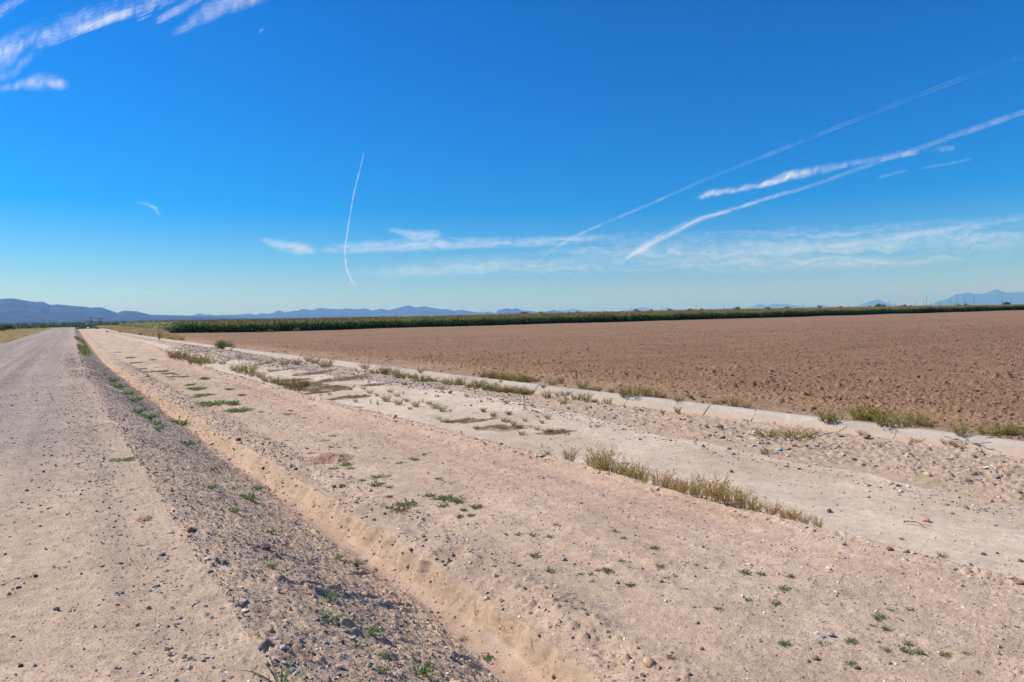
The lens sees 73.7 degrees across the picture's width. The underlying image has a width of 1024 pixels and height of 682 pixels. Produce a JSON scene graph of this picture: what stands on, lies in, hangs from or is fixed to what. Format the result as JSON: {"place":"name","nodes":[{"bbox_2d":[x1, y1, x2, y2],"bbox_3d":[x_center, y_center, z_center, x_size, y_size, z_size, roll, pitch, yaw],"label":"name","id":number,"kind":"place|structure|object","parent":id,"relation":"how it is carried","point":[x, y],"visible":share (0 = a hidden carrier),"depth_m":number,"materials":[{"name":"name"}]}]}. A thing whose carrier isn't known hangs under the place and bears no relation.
{"place":"outdoors","nodes":[
{"label":"outdoors","id":0,"kind":"place"},
{"bbox_2d":[0,327,56,343],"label":"dry grass","id":1,"kind":"structure","parent":0,"point":[7,336],"depth_m":116.94,"materials":[{"name":"plant"}]},
{"bbox_2d":[74,336,92,356],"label":"verge grass","id":2,"kind":"structure","parent":0,"point":[84,350],"depth_m":47.46,"materials":[{"name":"green plant"}]},
{"bbox_2d":[0,298,261,322],"bbox_3d":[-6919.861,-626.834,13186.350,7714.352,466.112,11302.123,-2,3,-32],"label":"mountain range","id":3,"kind":"structure","parent":0,"point":[17,311],"depth_m":10716.00,"materials":[{"name":"stone"}]},
{"bbox_2d":[0,327,275,681],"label":"gravel road","id":4,"kind":"structure","parent":0,"point":[39,644],"depth_m":4.99,"materials":[{"name":"gravel"}]},
{"bbox_2d":[110,456,138,462],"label":"weed","id":5,"kind":"object","parent":4,"relation":"on","point":[125,459],"visible":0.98,"depth_m":8.69,"materials":[{"name":"green plant"}]},
{"bbox_2d":[135,515,152,522],"bbox_3d":[-3.281,1.600,6.102,0.240,0.057,0.240,-2,3,-32],"label":"dirt mound","id":6,"kind":"object","parent":4,"relation":"on","point":[144,519],"visible":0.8,"depth_m":6.07,"materials":[{"name":"soil"}]},
{"bbox_2d":[241,641,314,681],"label":"grass plant","id":7,"kind":"object","parent":4,"relation":"on","point":[273,664],"depth_m":3.20,"materials":[{"name":"green plant"}]},
{"bbox_2d":[4,313,547,326],"bbox_3d":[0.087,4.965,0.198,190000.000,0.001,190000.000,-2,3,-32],"label":"plain ground","id":8,"kind":"structure","parent":0,"point":[270,318],"depth_m":4920.88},
{"bbox_2d":[0,314,496,328],"bbox_3d":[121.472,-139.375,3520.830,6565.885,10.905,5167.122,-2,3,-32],"label":"desert scrub","id":9,"kind":"object","parent":8,"relation":"on","point":[79,325],"visible":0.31,"depth_m":1392.38,"materials":[{"name":"green plant"}]},
{"bbox_2d":[120,304,1023,332],"bbox_3d":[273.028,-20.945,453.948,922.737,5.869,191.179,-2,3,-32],"label":"sorghum crop","id":10,"kind":"object","parent":8,"relation":"on","point":[606,316],"visible":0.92,"depth_m":207.59,"materials":[{"name":"green plant"}]},
{"bbox_2d":[73,327,496,681],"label":"road embankment","id":11,"kind":"structure","parent":0,"point":[264,612],"depth_m":5.47,"materials":[{"name":"gravel"}]},
{"bbox_2d":[110,383,129,387],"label":"weed","id":12,"kind":"object","parent":11,"relation":"on","point":[118,385],"visible":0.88,"depth_m":21.98,"materials":[{"name":"green plant"}]},
{"bbox_2d":[132,407,151,412],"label":"weed","id":13,"kind":"object","parent":11,"relation":"on","point":[138,410],"visible":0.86,"depth_m":15.09,"materials":[{"name":"green plant"}]},
{"bbox_2d":[136,413,159,420],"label":"weed","id":14,"kind":"object","parent":11,"relation":"on","point":[153,415],"visible":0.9,"depth_m":14.60,"materials":[{"name":"green plant"}]},
{"bbox_2d":[179,440,200,445],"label":"weed","id":15,"kind":"object","parent":11,"relation":"on","point":[189,443],"visible":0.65,"depth_m":12.51,"materials":[{"name":"green plant"}]},
{"bbox_2d":[239,493,262,499],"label":"weed","id":16,"kind":"object","parent":11,"relation":"on","point":[249,496],"visible":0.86,"depth_m":8.65,"materials":[{"name":"green plant"}]},
{"bbox_2d":[259,543,270,550],"bbox_3d":[-2.141,1.788,5.910,0.099,0.070,0.090,-2,2,-15],"label":"rock","id":17,"kind":"object","parent":11,"relation":"on","point":[265,546],"visible":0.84,"depth_m":5.89,"materials":[{"name":"stone"}]},
{"bbox_2d":[55,353,506,681],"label":"embankment gravel","id":18,"kind":"structure","parent":11,"relation":"on","point":[303,646],"depth_m":5.68,"materials":[{"name":"gravel"}]},
{"bbox_2d":[319,607,343,627],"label":"weed","id":19,"kind":"object","parent":11,"relation":"on","point":[325,616],"visible":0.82,"depth_m":4.45,"materials":[{"name":"green plant"}]},
{"bbox_2d":[320,590,342,599],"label":"weed","id":20,"kind":"object","parent":11,"relation":"on","point":[331,595],"visible":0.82,"depth_m":5.04,"materials":[{"name":"green plant"}]},
{"bbox_2d":[349,558,366,565],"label":"weed","id":21,"kind":"object","parent":11,"relation":"on","point":[357,562],"visible":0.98,"depth_m":7.04,"materials":[{"name":"green plant"}]},
{"bbox_2d":[360,621,383,636],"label":"weed","id":22,"kind":"object","parent":11,"relation":"on","point":[372,629],"visible":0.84,"depth_m":4.60,"materials":[{"name":"green plant"}]},
{"bbox_2d":[373,663,393,673],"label":"weed","id":23,"kind":"object","parent":11,"relation":"on","point":[384,670],"visible":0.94,"depth_m":3.87,"materials":[{"name":"green plant"}]},
{"bbox_2d":[378,651,395,659],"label":"weed","id":24,"kind":"object","parent":11,"relation":"on","point":[385,656],"visible":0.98,"depth_m":4.16,"materials":[{"name":"green plant"}]},
{"bbox_2d":[411,661,439,679],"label":"weed","id":25,"kind":"object","parent":11,"relation":"on","point":[423,670],"visible":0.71,"depth_m":4.16,"materials":[{"name":"green plant"}]},
{"bbox_2d":[79,329,599,681],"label":"drainage trench","id":26,"kind":"object","parent":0,"point":[535,653],"visible":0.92,"depth_m":6.70,"materials":[{"name":"soil"}]},
{"bbox_2d":[115,372,594,680],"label":"trench gravel","id":27,"kind":"structure","parent":26,"relation":"on","point":[429,610],"depth_m":8.73,"materials":[{"name":"gravel"}]},
{"bbox_2d":[475,652,493,662],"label":"weed","id":28,"kind":"object","parent":26,"relation":"on","point":[486,658],"visible":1,"depth_m":5.26,"materials":[{"name":"green plant"}]},
{"bbox_2d":[191,305,562,317],"bbox_3d":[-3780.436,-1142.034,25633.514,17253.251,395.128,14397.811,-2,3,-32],"label":"mountain range","id":29,"kind":"structure","parent":0,"point":[408,310],"depth_m":23611.04,"materials":[{"name":"stone"}]},
{"bbox_2d":[0,0,1023,315],"label":"sky","id":30,"kind":"structure","parent":0,"point":[160,157],"materials":[{"name":"blue"}]},
{"bbox_2d":[78,328,1023,681],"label":"dirt path","id":31,"kind":"structure","parent":0,"point":[632,608],"depth_m":6.38,"materials":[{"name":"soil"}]},
{"bbox_2d":[167,347,194,359],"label":"weed","id":32,"kind":"object","parent":31,"relation":"on","point":[179,354],"visible":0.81,"depth_m":39.84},
{"bbox_2d":[176,350,199,360],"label":"weed","id":33,"kind":"object","parent":31,"relation":"on","point":[187,355],"visible":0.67,"depth_m":39.50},
{"bbox_2d":[183,354,203,362],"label":"weed","id":34,"kind":"object","parent":31,"relation":"on","point":[193,359],"visible":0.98,"depth_m":35.98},
{"bbox_2d":[196,399,233,405],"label":"weed","id":35,"kind":"object","parent":31,"relation":"on","point":[214,402],"visible":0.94,"depth_m":19.05,"materials":[{"name":"green plant"}]},
{"bbox_2d":[221,406,256,412],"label":"weed","id":36,"kind":"object","parent":31,"relation":"on","point":[237,409],"visible":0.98,"depth_m":17.46,"materials":[{"name":"green plant"}]},
{"bbox_2d":[302,452,353,463],"bbox_3d":[-3.045,1.928,11.336,0.840,0.146,0.840,-2,3,-32],"label":"dirt mound","id":37,"kind":"object","parent":31,"relation":"on","point":[329,458],"visible":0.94,"depth_m":11.20,"materials":[{"name":"soil"}]},
{"bbox_2d":[367,480,385,486],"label":"weed","id":38,"kind":"object","parent":31,"relation":"on","point":[378,484],"visible":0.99,"depth_m":9.55,"materials":[{"name":"green plant"}]},
{"bbox_2d":[366,474,392,479],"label":"weed","id":39,"kind":"object","parent":31,"relation":"on","point":[376,477],"visible":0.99,"depth_m":10.15,"materials":[{"name":"green plant"}]},
{"bbox_2d":[390,505,413,511],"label":"weed","id":40,"kind":"object","parent":31,"relation":"on","point":[399,507],"visible":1,"depth_m":8.24,"materials":[{"name":"green plant"}]},
{"bbox_2d":[393,497,420,505],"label":"weed","id":41,"kind":"object","parent":31,"relation":"on","point":[407,504],"visible":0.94,"depth_m":8.55,"materials":[{"name":"green plant"}]},
{"bbox_2d":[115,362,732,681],"bbox_3d":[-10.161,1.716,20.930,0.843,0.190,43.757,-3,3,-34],"label":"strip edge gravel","id":42,"kind":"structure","parent":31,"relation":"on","point":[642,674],"depth_m":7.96,"materials":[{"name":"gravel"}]},
{"bbox_2d":[430,494,462,500],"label":"weed","id":43,"kind":"object","parent":31,"relation":"on","point":[443,497],"visible":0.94,"depth_m":8.82,"materials":[{"name":"green plant"}]},
{"bbox_2d":[557,446,581,460],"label":"brown bush","id":44,"kind":"object","parent":31,"relation":"on","point":[566,455],"visible":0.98,"depth_m":10.71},
{"bbox_2d":[579,451,610,466],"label":"brown bush","id":45,"kind":"object","parent":31,"relation":"on","point":[587,462],"visible":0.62,"depth_m":10.24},
{"bbox_2d":[583,440,620,470],"bbox_3d":[1.315,1.692,10.103,0.468,0.438,0.530,-2,2,-20],"label":"brown bush","id":46,"kind":"object","parent":31,"relation":"on","point":[602,464],"visible":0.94,"depth_m":10.07,"materials":[{"name":"plant"}]},
{"bbox_2d":[600,567,613,574],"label":"weed","id":47,"kind":"object","parent":31,"relation":"on","point":[607,570],"visible":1,"depth_m":6.23,"materials":[{"name":"green plant"}]},
{"bbox_2d":[592,451,638,473],"bbox_3d":[1.478,1.851,10.065,0.651,0.342,0.760,-1,2,-4],"label":"brown bush","id":48,"kind":"object","parent":31,"relation":"on","point":[622,462],"visible":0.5,"depth_m":10.00,"materials":[{"name":"plant"}]},
{"bbox_2d":[611,459,637,476],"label":"brown bush","id":49,"kind":"object","parent":31,"relation":"on","point":[621,472],"visible":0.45,"depth_m":9.89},
{"bbox_2d":[615,459,648,478],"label":"brown bush","id":50,"kind":"object","parent":31,"relation":"on","point":[627,474],"visible":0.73,"depth_m":9.57,"materials":[{"name":"plant"}]},
{"bbox_2d":[630,463,650,482],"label":"brown bush","id":51,"kind":"object","parent":31,"relation":"on","point":[646,478],"visible":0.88,"depth_m":9.43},
{"bbox_2d":[643,656,654,667],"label":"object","id":52,"kind":"object","parent":31,"relation":"on","point":[648,662],"visible":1,"depth_m":4.53,"materials":[{"name":"stone"}]},
{"bbox_2d":[641,466,676,486],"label":"brown bush","id":53,"kind":"object","parent":31,"relation":"on","point":[654,481],"visible":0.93,"depth_m":9.10,"materials":[{"name":"plant"}]},
{"bbox_2d":[659,476,697,491],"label":"brown bush","id":54,"kind":"object","parent":31,"relation":"on","point":[673,487],"visible":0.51,"depth_m":8.88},
{"bbox_2d":[666,477,708,493],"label":"brown bush","id":55,"kind":"object","parent":31,"relation":"on","point":[683,491],"visible":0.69,"depth_m":8.72,"materials":[{"name":"plant"}]},
{"bbox_2d":[682,472,725,497],"bbox_3d":[2.350,1.824,8.495,0.473,0.282,0.551,-1,2,-6],"label":"brown bush","id":56,"kind":"object","parent":31,"relation":"on","point":[694,488],"visible":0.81,"depth_m":8.49,"materials":[{"name":"plant"}]},
{"bbox_2d":[693,471,737,501],"bbox_3d":[2.482,1.779,8.355,0.554,0.355,0.463,-1,2,1],"label":"brown bush","id":57,"kind":"object","parent":31,"relation":"on","point":[720,489],"visible":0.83,"depth_m":8.33,"materials":[{"name":"plant"}]},
{"bbox_2d":[703,480,743,502],"bbox_3d":[2.547,1.826,8.183,0.513,0.277,0.561,-3,3,-35],"label":"brown bush","id":58,"kind":"object","parent":31,"relation":"on","point":[719,499],"visible":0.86,"depth_m":8.21,"materials":[{"name":"plant"}]},
{"bbox_2d":[712,485,754,506],"bbox_3d":[2.672,1.854,8.119,0.442,0.236,0.476,-2,2,-19],"label":"brown bush","id":59,"kind":"object","parent":31,"relation":"on","point":[731,501],"visible":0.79,"depth_m":8.08,"materials":[{"name":"plant"}]},
{"bbox_2d":[727,485,757,509],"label":"brown bush","id":60,"kind":"object","parent":31,"relation":"on","point":[736,496],"visible":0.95,"depth_m":7.98,"materials":[{"name":"plant"}]},
{"bbox_2d":[745,499,765,510],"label":"brown bush","id":61,"kind":"object","parent":31,"relation":"on","point":[757,508],"visible":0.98,"depth_m":7.86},
{"bbox_2d":[756,498,783,514],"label":"brown bush","id":62,"kind":"object","parent":31,"relation":"on","point":[774,511],"visible":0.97,"depth_m":7.71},
{"bbox_2d":[777,504,798,518],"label":"brown bush","id":63,"kind":"object","parent":31,"relation":"on","point":[781,512],"visible":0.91,"depth_m":7.58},
{"bbox_2d":[785,506,802,520],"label":"brown bush","id":64,"kind":"object","parent":31,"relation":"on","point":[793,516],"visible":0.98,"depth_m":7.47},
{"bbox_2d":[797,512,812,523],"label":"brown bush","id":65,"kind":"object","parent":31,"relation":"on","point":[804,519],"visible":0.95,"depth_m":7.38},
{"bbox_2d":[810,513,825,526],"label":"brown bush","id":66,"kind":"object","parent":31,"relation":"on","point":[818,524],"visible":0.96,"depth_m":7.24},
{"bbox_2d":[844,637,859,644],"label":"weed","id":67,"kind":"object","parent":31,"relation":"on","point":[849,640],"visible":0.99,"depth_m":4.85,"materials":[{"name":"green plant"}]},
{"bbox_2d":[870,613,890,621],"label":"weed","id":68,"kind":"object","parent":31,"relation":"on","point":[879,616],"visible":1,"depth_m":5.17,"materials":[{"name":"green plant"}]},
{"bbox_2d":[898,645,916,653],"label":"weed","id":69,"kind":"object","parent":31,"relation":"on","point":[903,650],"visible":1,"depth_m":4.69,"materials":[{"name":"green plant"}]},
{"bbox_2d":[937,648,952,658],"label":"weed","id":70,"kind":"object","parent":31,"relation":"on","point":[946,655],"visible":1,"depth_m":4.61,"materials":[{"name":"green plant"}]},
{"bbox_2d":[98,310,1023,440],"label":"ploughed field","id":71,"kind":"structure","parent":0,"point":[343,340],"depth_m":39.41,"materials":[{"name":"soil"}]},
{"bbox_2d":[96,325,184,339],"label":"dry weeds","id":72,"kind":"object","parent":71,"relation":"on","point":[144,332],"visible":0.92,"depth_m":115.21,"materials":[{"name":"plant"}]},
{"bbox_2d":[481,369,500,378],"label":"weed","id":73,"kind":"object","parent":71,"relation":"on","point":[491,376],"visible":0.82,"depth_m":25.59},
{"bbox_2d":[507,371,527,381],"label":"weed","id":74,"kind":"object","parent":71,"relation":"on","point":[521,378],"visible":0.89,"depth_m":24.10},
{"bbox_2d":[574,378,593,389],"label":"weed","id":75,"kind":"object","parent":71,"relation":"on","point":[581,386],"visible":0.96,"depth_m":21.55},
{"bbox_2d":[636,384,654,396],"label":"weed","id":76,"kind":"object","parent":71,"relation":"on","point":[644,390],"visible":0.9,"depth_m":19.47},
{"bbox_2d":[647,388,662,396],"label":"weed","id":77,"kind":"object","parent":71,"relation":"on","point":[655,394],"visible":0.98,"depth_m":19.31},
{"bbox_2d":[722,396,747,406],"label":"weed","id":78,"kind":"object","parent":71,"relation":"on","point":[734,403],"visible":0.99,"depth_m":17.16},
{"bbox_2d":[843,400,875,420],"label":"weed","id":79,"kind":"object","parent":71,"relation":"on","point":[853,416],"visible":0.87,"depth_m":14.74,"materials":[{"name":"plant"}]},
{"bbox_2d":[847,402,886,420],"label":"weed","id":80,"kind":"object","parent":71,"relation":"on","point":[874,412],"visible":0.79,"depth_m":14.61,"materials":[{"name":"plant"}]},
{"bbox_2d":[861,405,901,421],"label":"weed","id":81,"kind":"object","parent":71,"relation":"on","point":[880,418],"visible":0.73,"depth_m":14.41,"materials":[{"name":"plant"}]},
{"bbox_2d":[900,409,934,425],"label":"weed","id":82,"kind":"object","parent":71,"relation":"on","point":[921,418],"visible":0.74,"depth_m":13.95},
{"bbox_2d":[911,418,936,426],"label":"weed","id":83,"kind":"object","parent":71,"relation":"on","point":[927,424],"visible":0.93,"depth_m":13.81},
{"bbox_2d":[972,422,1014,434],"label":"weed","id":84,"kind":"object","parent":71,"relation":"on","point":[981,431],"visible":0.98,"depth_m":12.80,"materials":[{"name":"plant"}]},
{"bbox_2d":[992,420,1018,435],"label":"weed","id":85,"kind":"object","parent":71,"relation":"on","point":[1004,429],"visible":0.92,"depth_m":12.67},
{"bbox_2d":[1002,419,1023,435],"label":"weed","id":86,"kind":"object","parent":71,"relation":"on","point":[1019,431],"visible":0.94,"depth_m":12.64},
{"bbox_2d":[98,329,1023,579],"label":"sandy wash ground","id":87,"kind":"structure","parent":0,"point":[870,526],"depth_m":11.38,"materials":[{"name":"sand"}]},
{"bbox_2d":[230,362,251,372],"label":"weed","id":88,"kind":"object","parent":87,"relation":"on","point":[240,369],"visible":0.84,"depth_m":31.75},
{"bbox_2d":[234,363,261,373],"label":"weed","id":89,"kind":"object","parent":87,"relation":"on","point":[253,368],"visible":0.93,"depth_m":31.43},
{"bbox_2d":[283,380,306,390],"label":"weed","id":90,"kind":"object","parent":87,"relation":"on","point":[297,387],"visible":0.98,"depth_m":23.93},
{"bbox_2d":[250,360,574,434],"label":"grass","id":91,"kind":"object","parent":87,"relation":"on","point":[356,396],"visible":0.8,"depth_m":23.83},
{"bbox_2d":[100,329,1023,506],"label":"rubble bank ground","id":92,"kind":"structure","parent":0,"point":[936,479],"depth_m":12.71,"materials":[{"name":"soil"}]},
{"bbox_2d":[214,340,234,348],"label":"green shrub","id":93,"kind":"object","parent":92,"relation":"on","point":[220,344],"visible":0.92,"depth_m":56.32,"materials":[{"name":"green plant"}]},
{"bbox_2d":[168,345,438,385],"bbox_3d":[-18.166,1.010,45.836,2.427,0.491,52.920,-3,3,-35],"label":"bank rubble","id":94,"kind":"object","parent":92,"relation":"on","point":[317,366],"visible":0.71,"depth_m":31.58,"materials":[{"name":"stone"}]},
{"bbox_2d":[314,358,335,367],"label":"weed","id":95,"kind":"object","parent":92,"relation":"on","point":[322,361],"visible":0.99,"depth_m":33.07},
{"bbox_2d":[472,378,487,387],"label":"weed","id":96,"kind":"object","parent":92,"relation":"on","point":[476,381],"visible":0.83,"depth_m":22.86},
{"bbox_2d":[482,379,500,389],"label":"weed","id":97,"kind":"object","parent":92,"relation":"on","point":[491,384],"visible":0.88,"depth_m":22.36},
{"bbox_2d":[541,390,553,398],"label":"weed","id":98,"kind":"object","parent":92,"relation":"on","point":[548,395],"visible":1,"depth_m":20.13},
{"bbox_2d":[100,328,1023,457],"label":"ditch lining","id":99,"kind":"object","parent":92,"relation":"on","point":[1009,447],"visible":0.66,"depth_m":16.01,"materials":[{"name":"concrete"}]},
{"bbox_2d":[614,383,634,396],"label":"weed","id":100,"kind":"object","parent":99,"relation":"on","point":[623,391],"visible":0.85,"depth_m":19.15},
{"bbox_2d":[621,384,644,396],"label":"weed","id":101,"kind":"object","parent":99,"relation":"on","point":[635,391],"visible":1,"depth_m":18.87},
{"bbox_2d":[807,406,841,421],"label":"weed","id":102,"kind":"object","parent":99,"relation":"on","point":[822,417],"visible":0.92,"depth_m":14.40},
{"bbox_2d":[820,410,850,421],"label":"weed","id":103,"kind":"object","parent":99,"relation":"on","point":[834,417],"visible":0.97,"depth_m":14.26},
{"bbox_2d":[865,412,906,427],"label":"weed","id":104,"kind":"object","parent":99,"relation":"on","point":[885,424],"visible":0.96,"depth_m":13.48,"materials":[{"name":"plant"}]},
{"bbox_2d":[886,410,921,426],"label":"weed","id":105,"kind":"object","parent":99,"relation":"on","point":[909,422],"visible":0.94,"depth_m":13.29,"materials":[{"name":"plant"}]},
{"bbox_2d":[945,419,974,435],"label":"weed","id":106,"kind":"object","parent":99,"relation":"on","point":[961,431],"visible":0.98,"depth_m":12.39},
{"bbox_2d":[943,432,1000,452],"bbox_3d":[8.142,1.776,12.141,0.264,0.277,0.958,-2,3,-32],"label":"branch","id":107,"kind":"object","parent":99,"relation":"on","point":[968,441],"visible":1,"depth_m":12.23,"materials":[{"name":"brown wood"}]},
{"bbox_2d":[577,392,593,400],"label":"weed","id":108,"kind":"object","parent":92,"relation":"on","point":[584,398],"visible":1,"depth_m":18.93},
{"bbox_2d":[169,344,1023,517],"bbox_3d":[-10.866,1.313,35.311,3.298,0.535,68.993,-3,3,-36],"label":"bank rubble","id":109,"kind":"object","parent":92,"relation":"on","point":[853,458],"visible":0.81,"depth_m":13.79,"materials":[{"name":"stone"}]},
{"bbox_2d":[743,427,781,436],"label":"weed","id":110,"kind":"object","parent":92,"relation":"on","point":[769,435],"visible":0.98,"depth_m":13.67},
{"bbox_2d":[769,423,816,439],"bbox_3d":[5.587,1.819,13.566,1.039,0.232,0.859,-1,2,-7],"label":"weed","id":111,"kind":"object","parent":92,"relation":"on","point":[806,434],"visible":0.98,"depth_m":13.50,"materials":[{"name":"plant"}]},
{"bbox_2d":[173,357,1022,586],"bbox_3d":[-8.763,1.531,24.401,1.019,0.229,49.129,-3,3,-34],"label":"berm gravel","id":112,"kind":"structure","parent":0,"point":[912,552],"depth_m":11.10,"materials":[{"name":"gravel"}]},
{"bbox_2d":[562,289,1023,312],"bbox_3d":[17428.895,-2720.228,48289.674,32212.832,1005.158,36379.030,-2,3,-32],"label":"mountain range","id":113,"kind":"structure","parent":0,"point":[996,297],"depth_m":42259.56,"materials":[{"name":"stone"}]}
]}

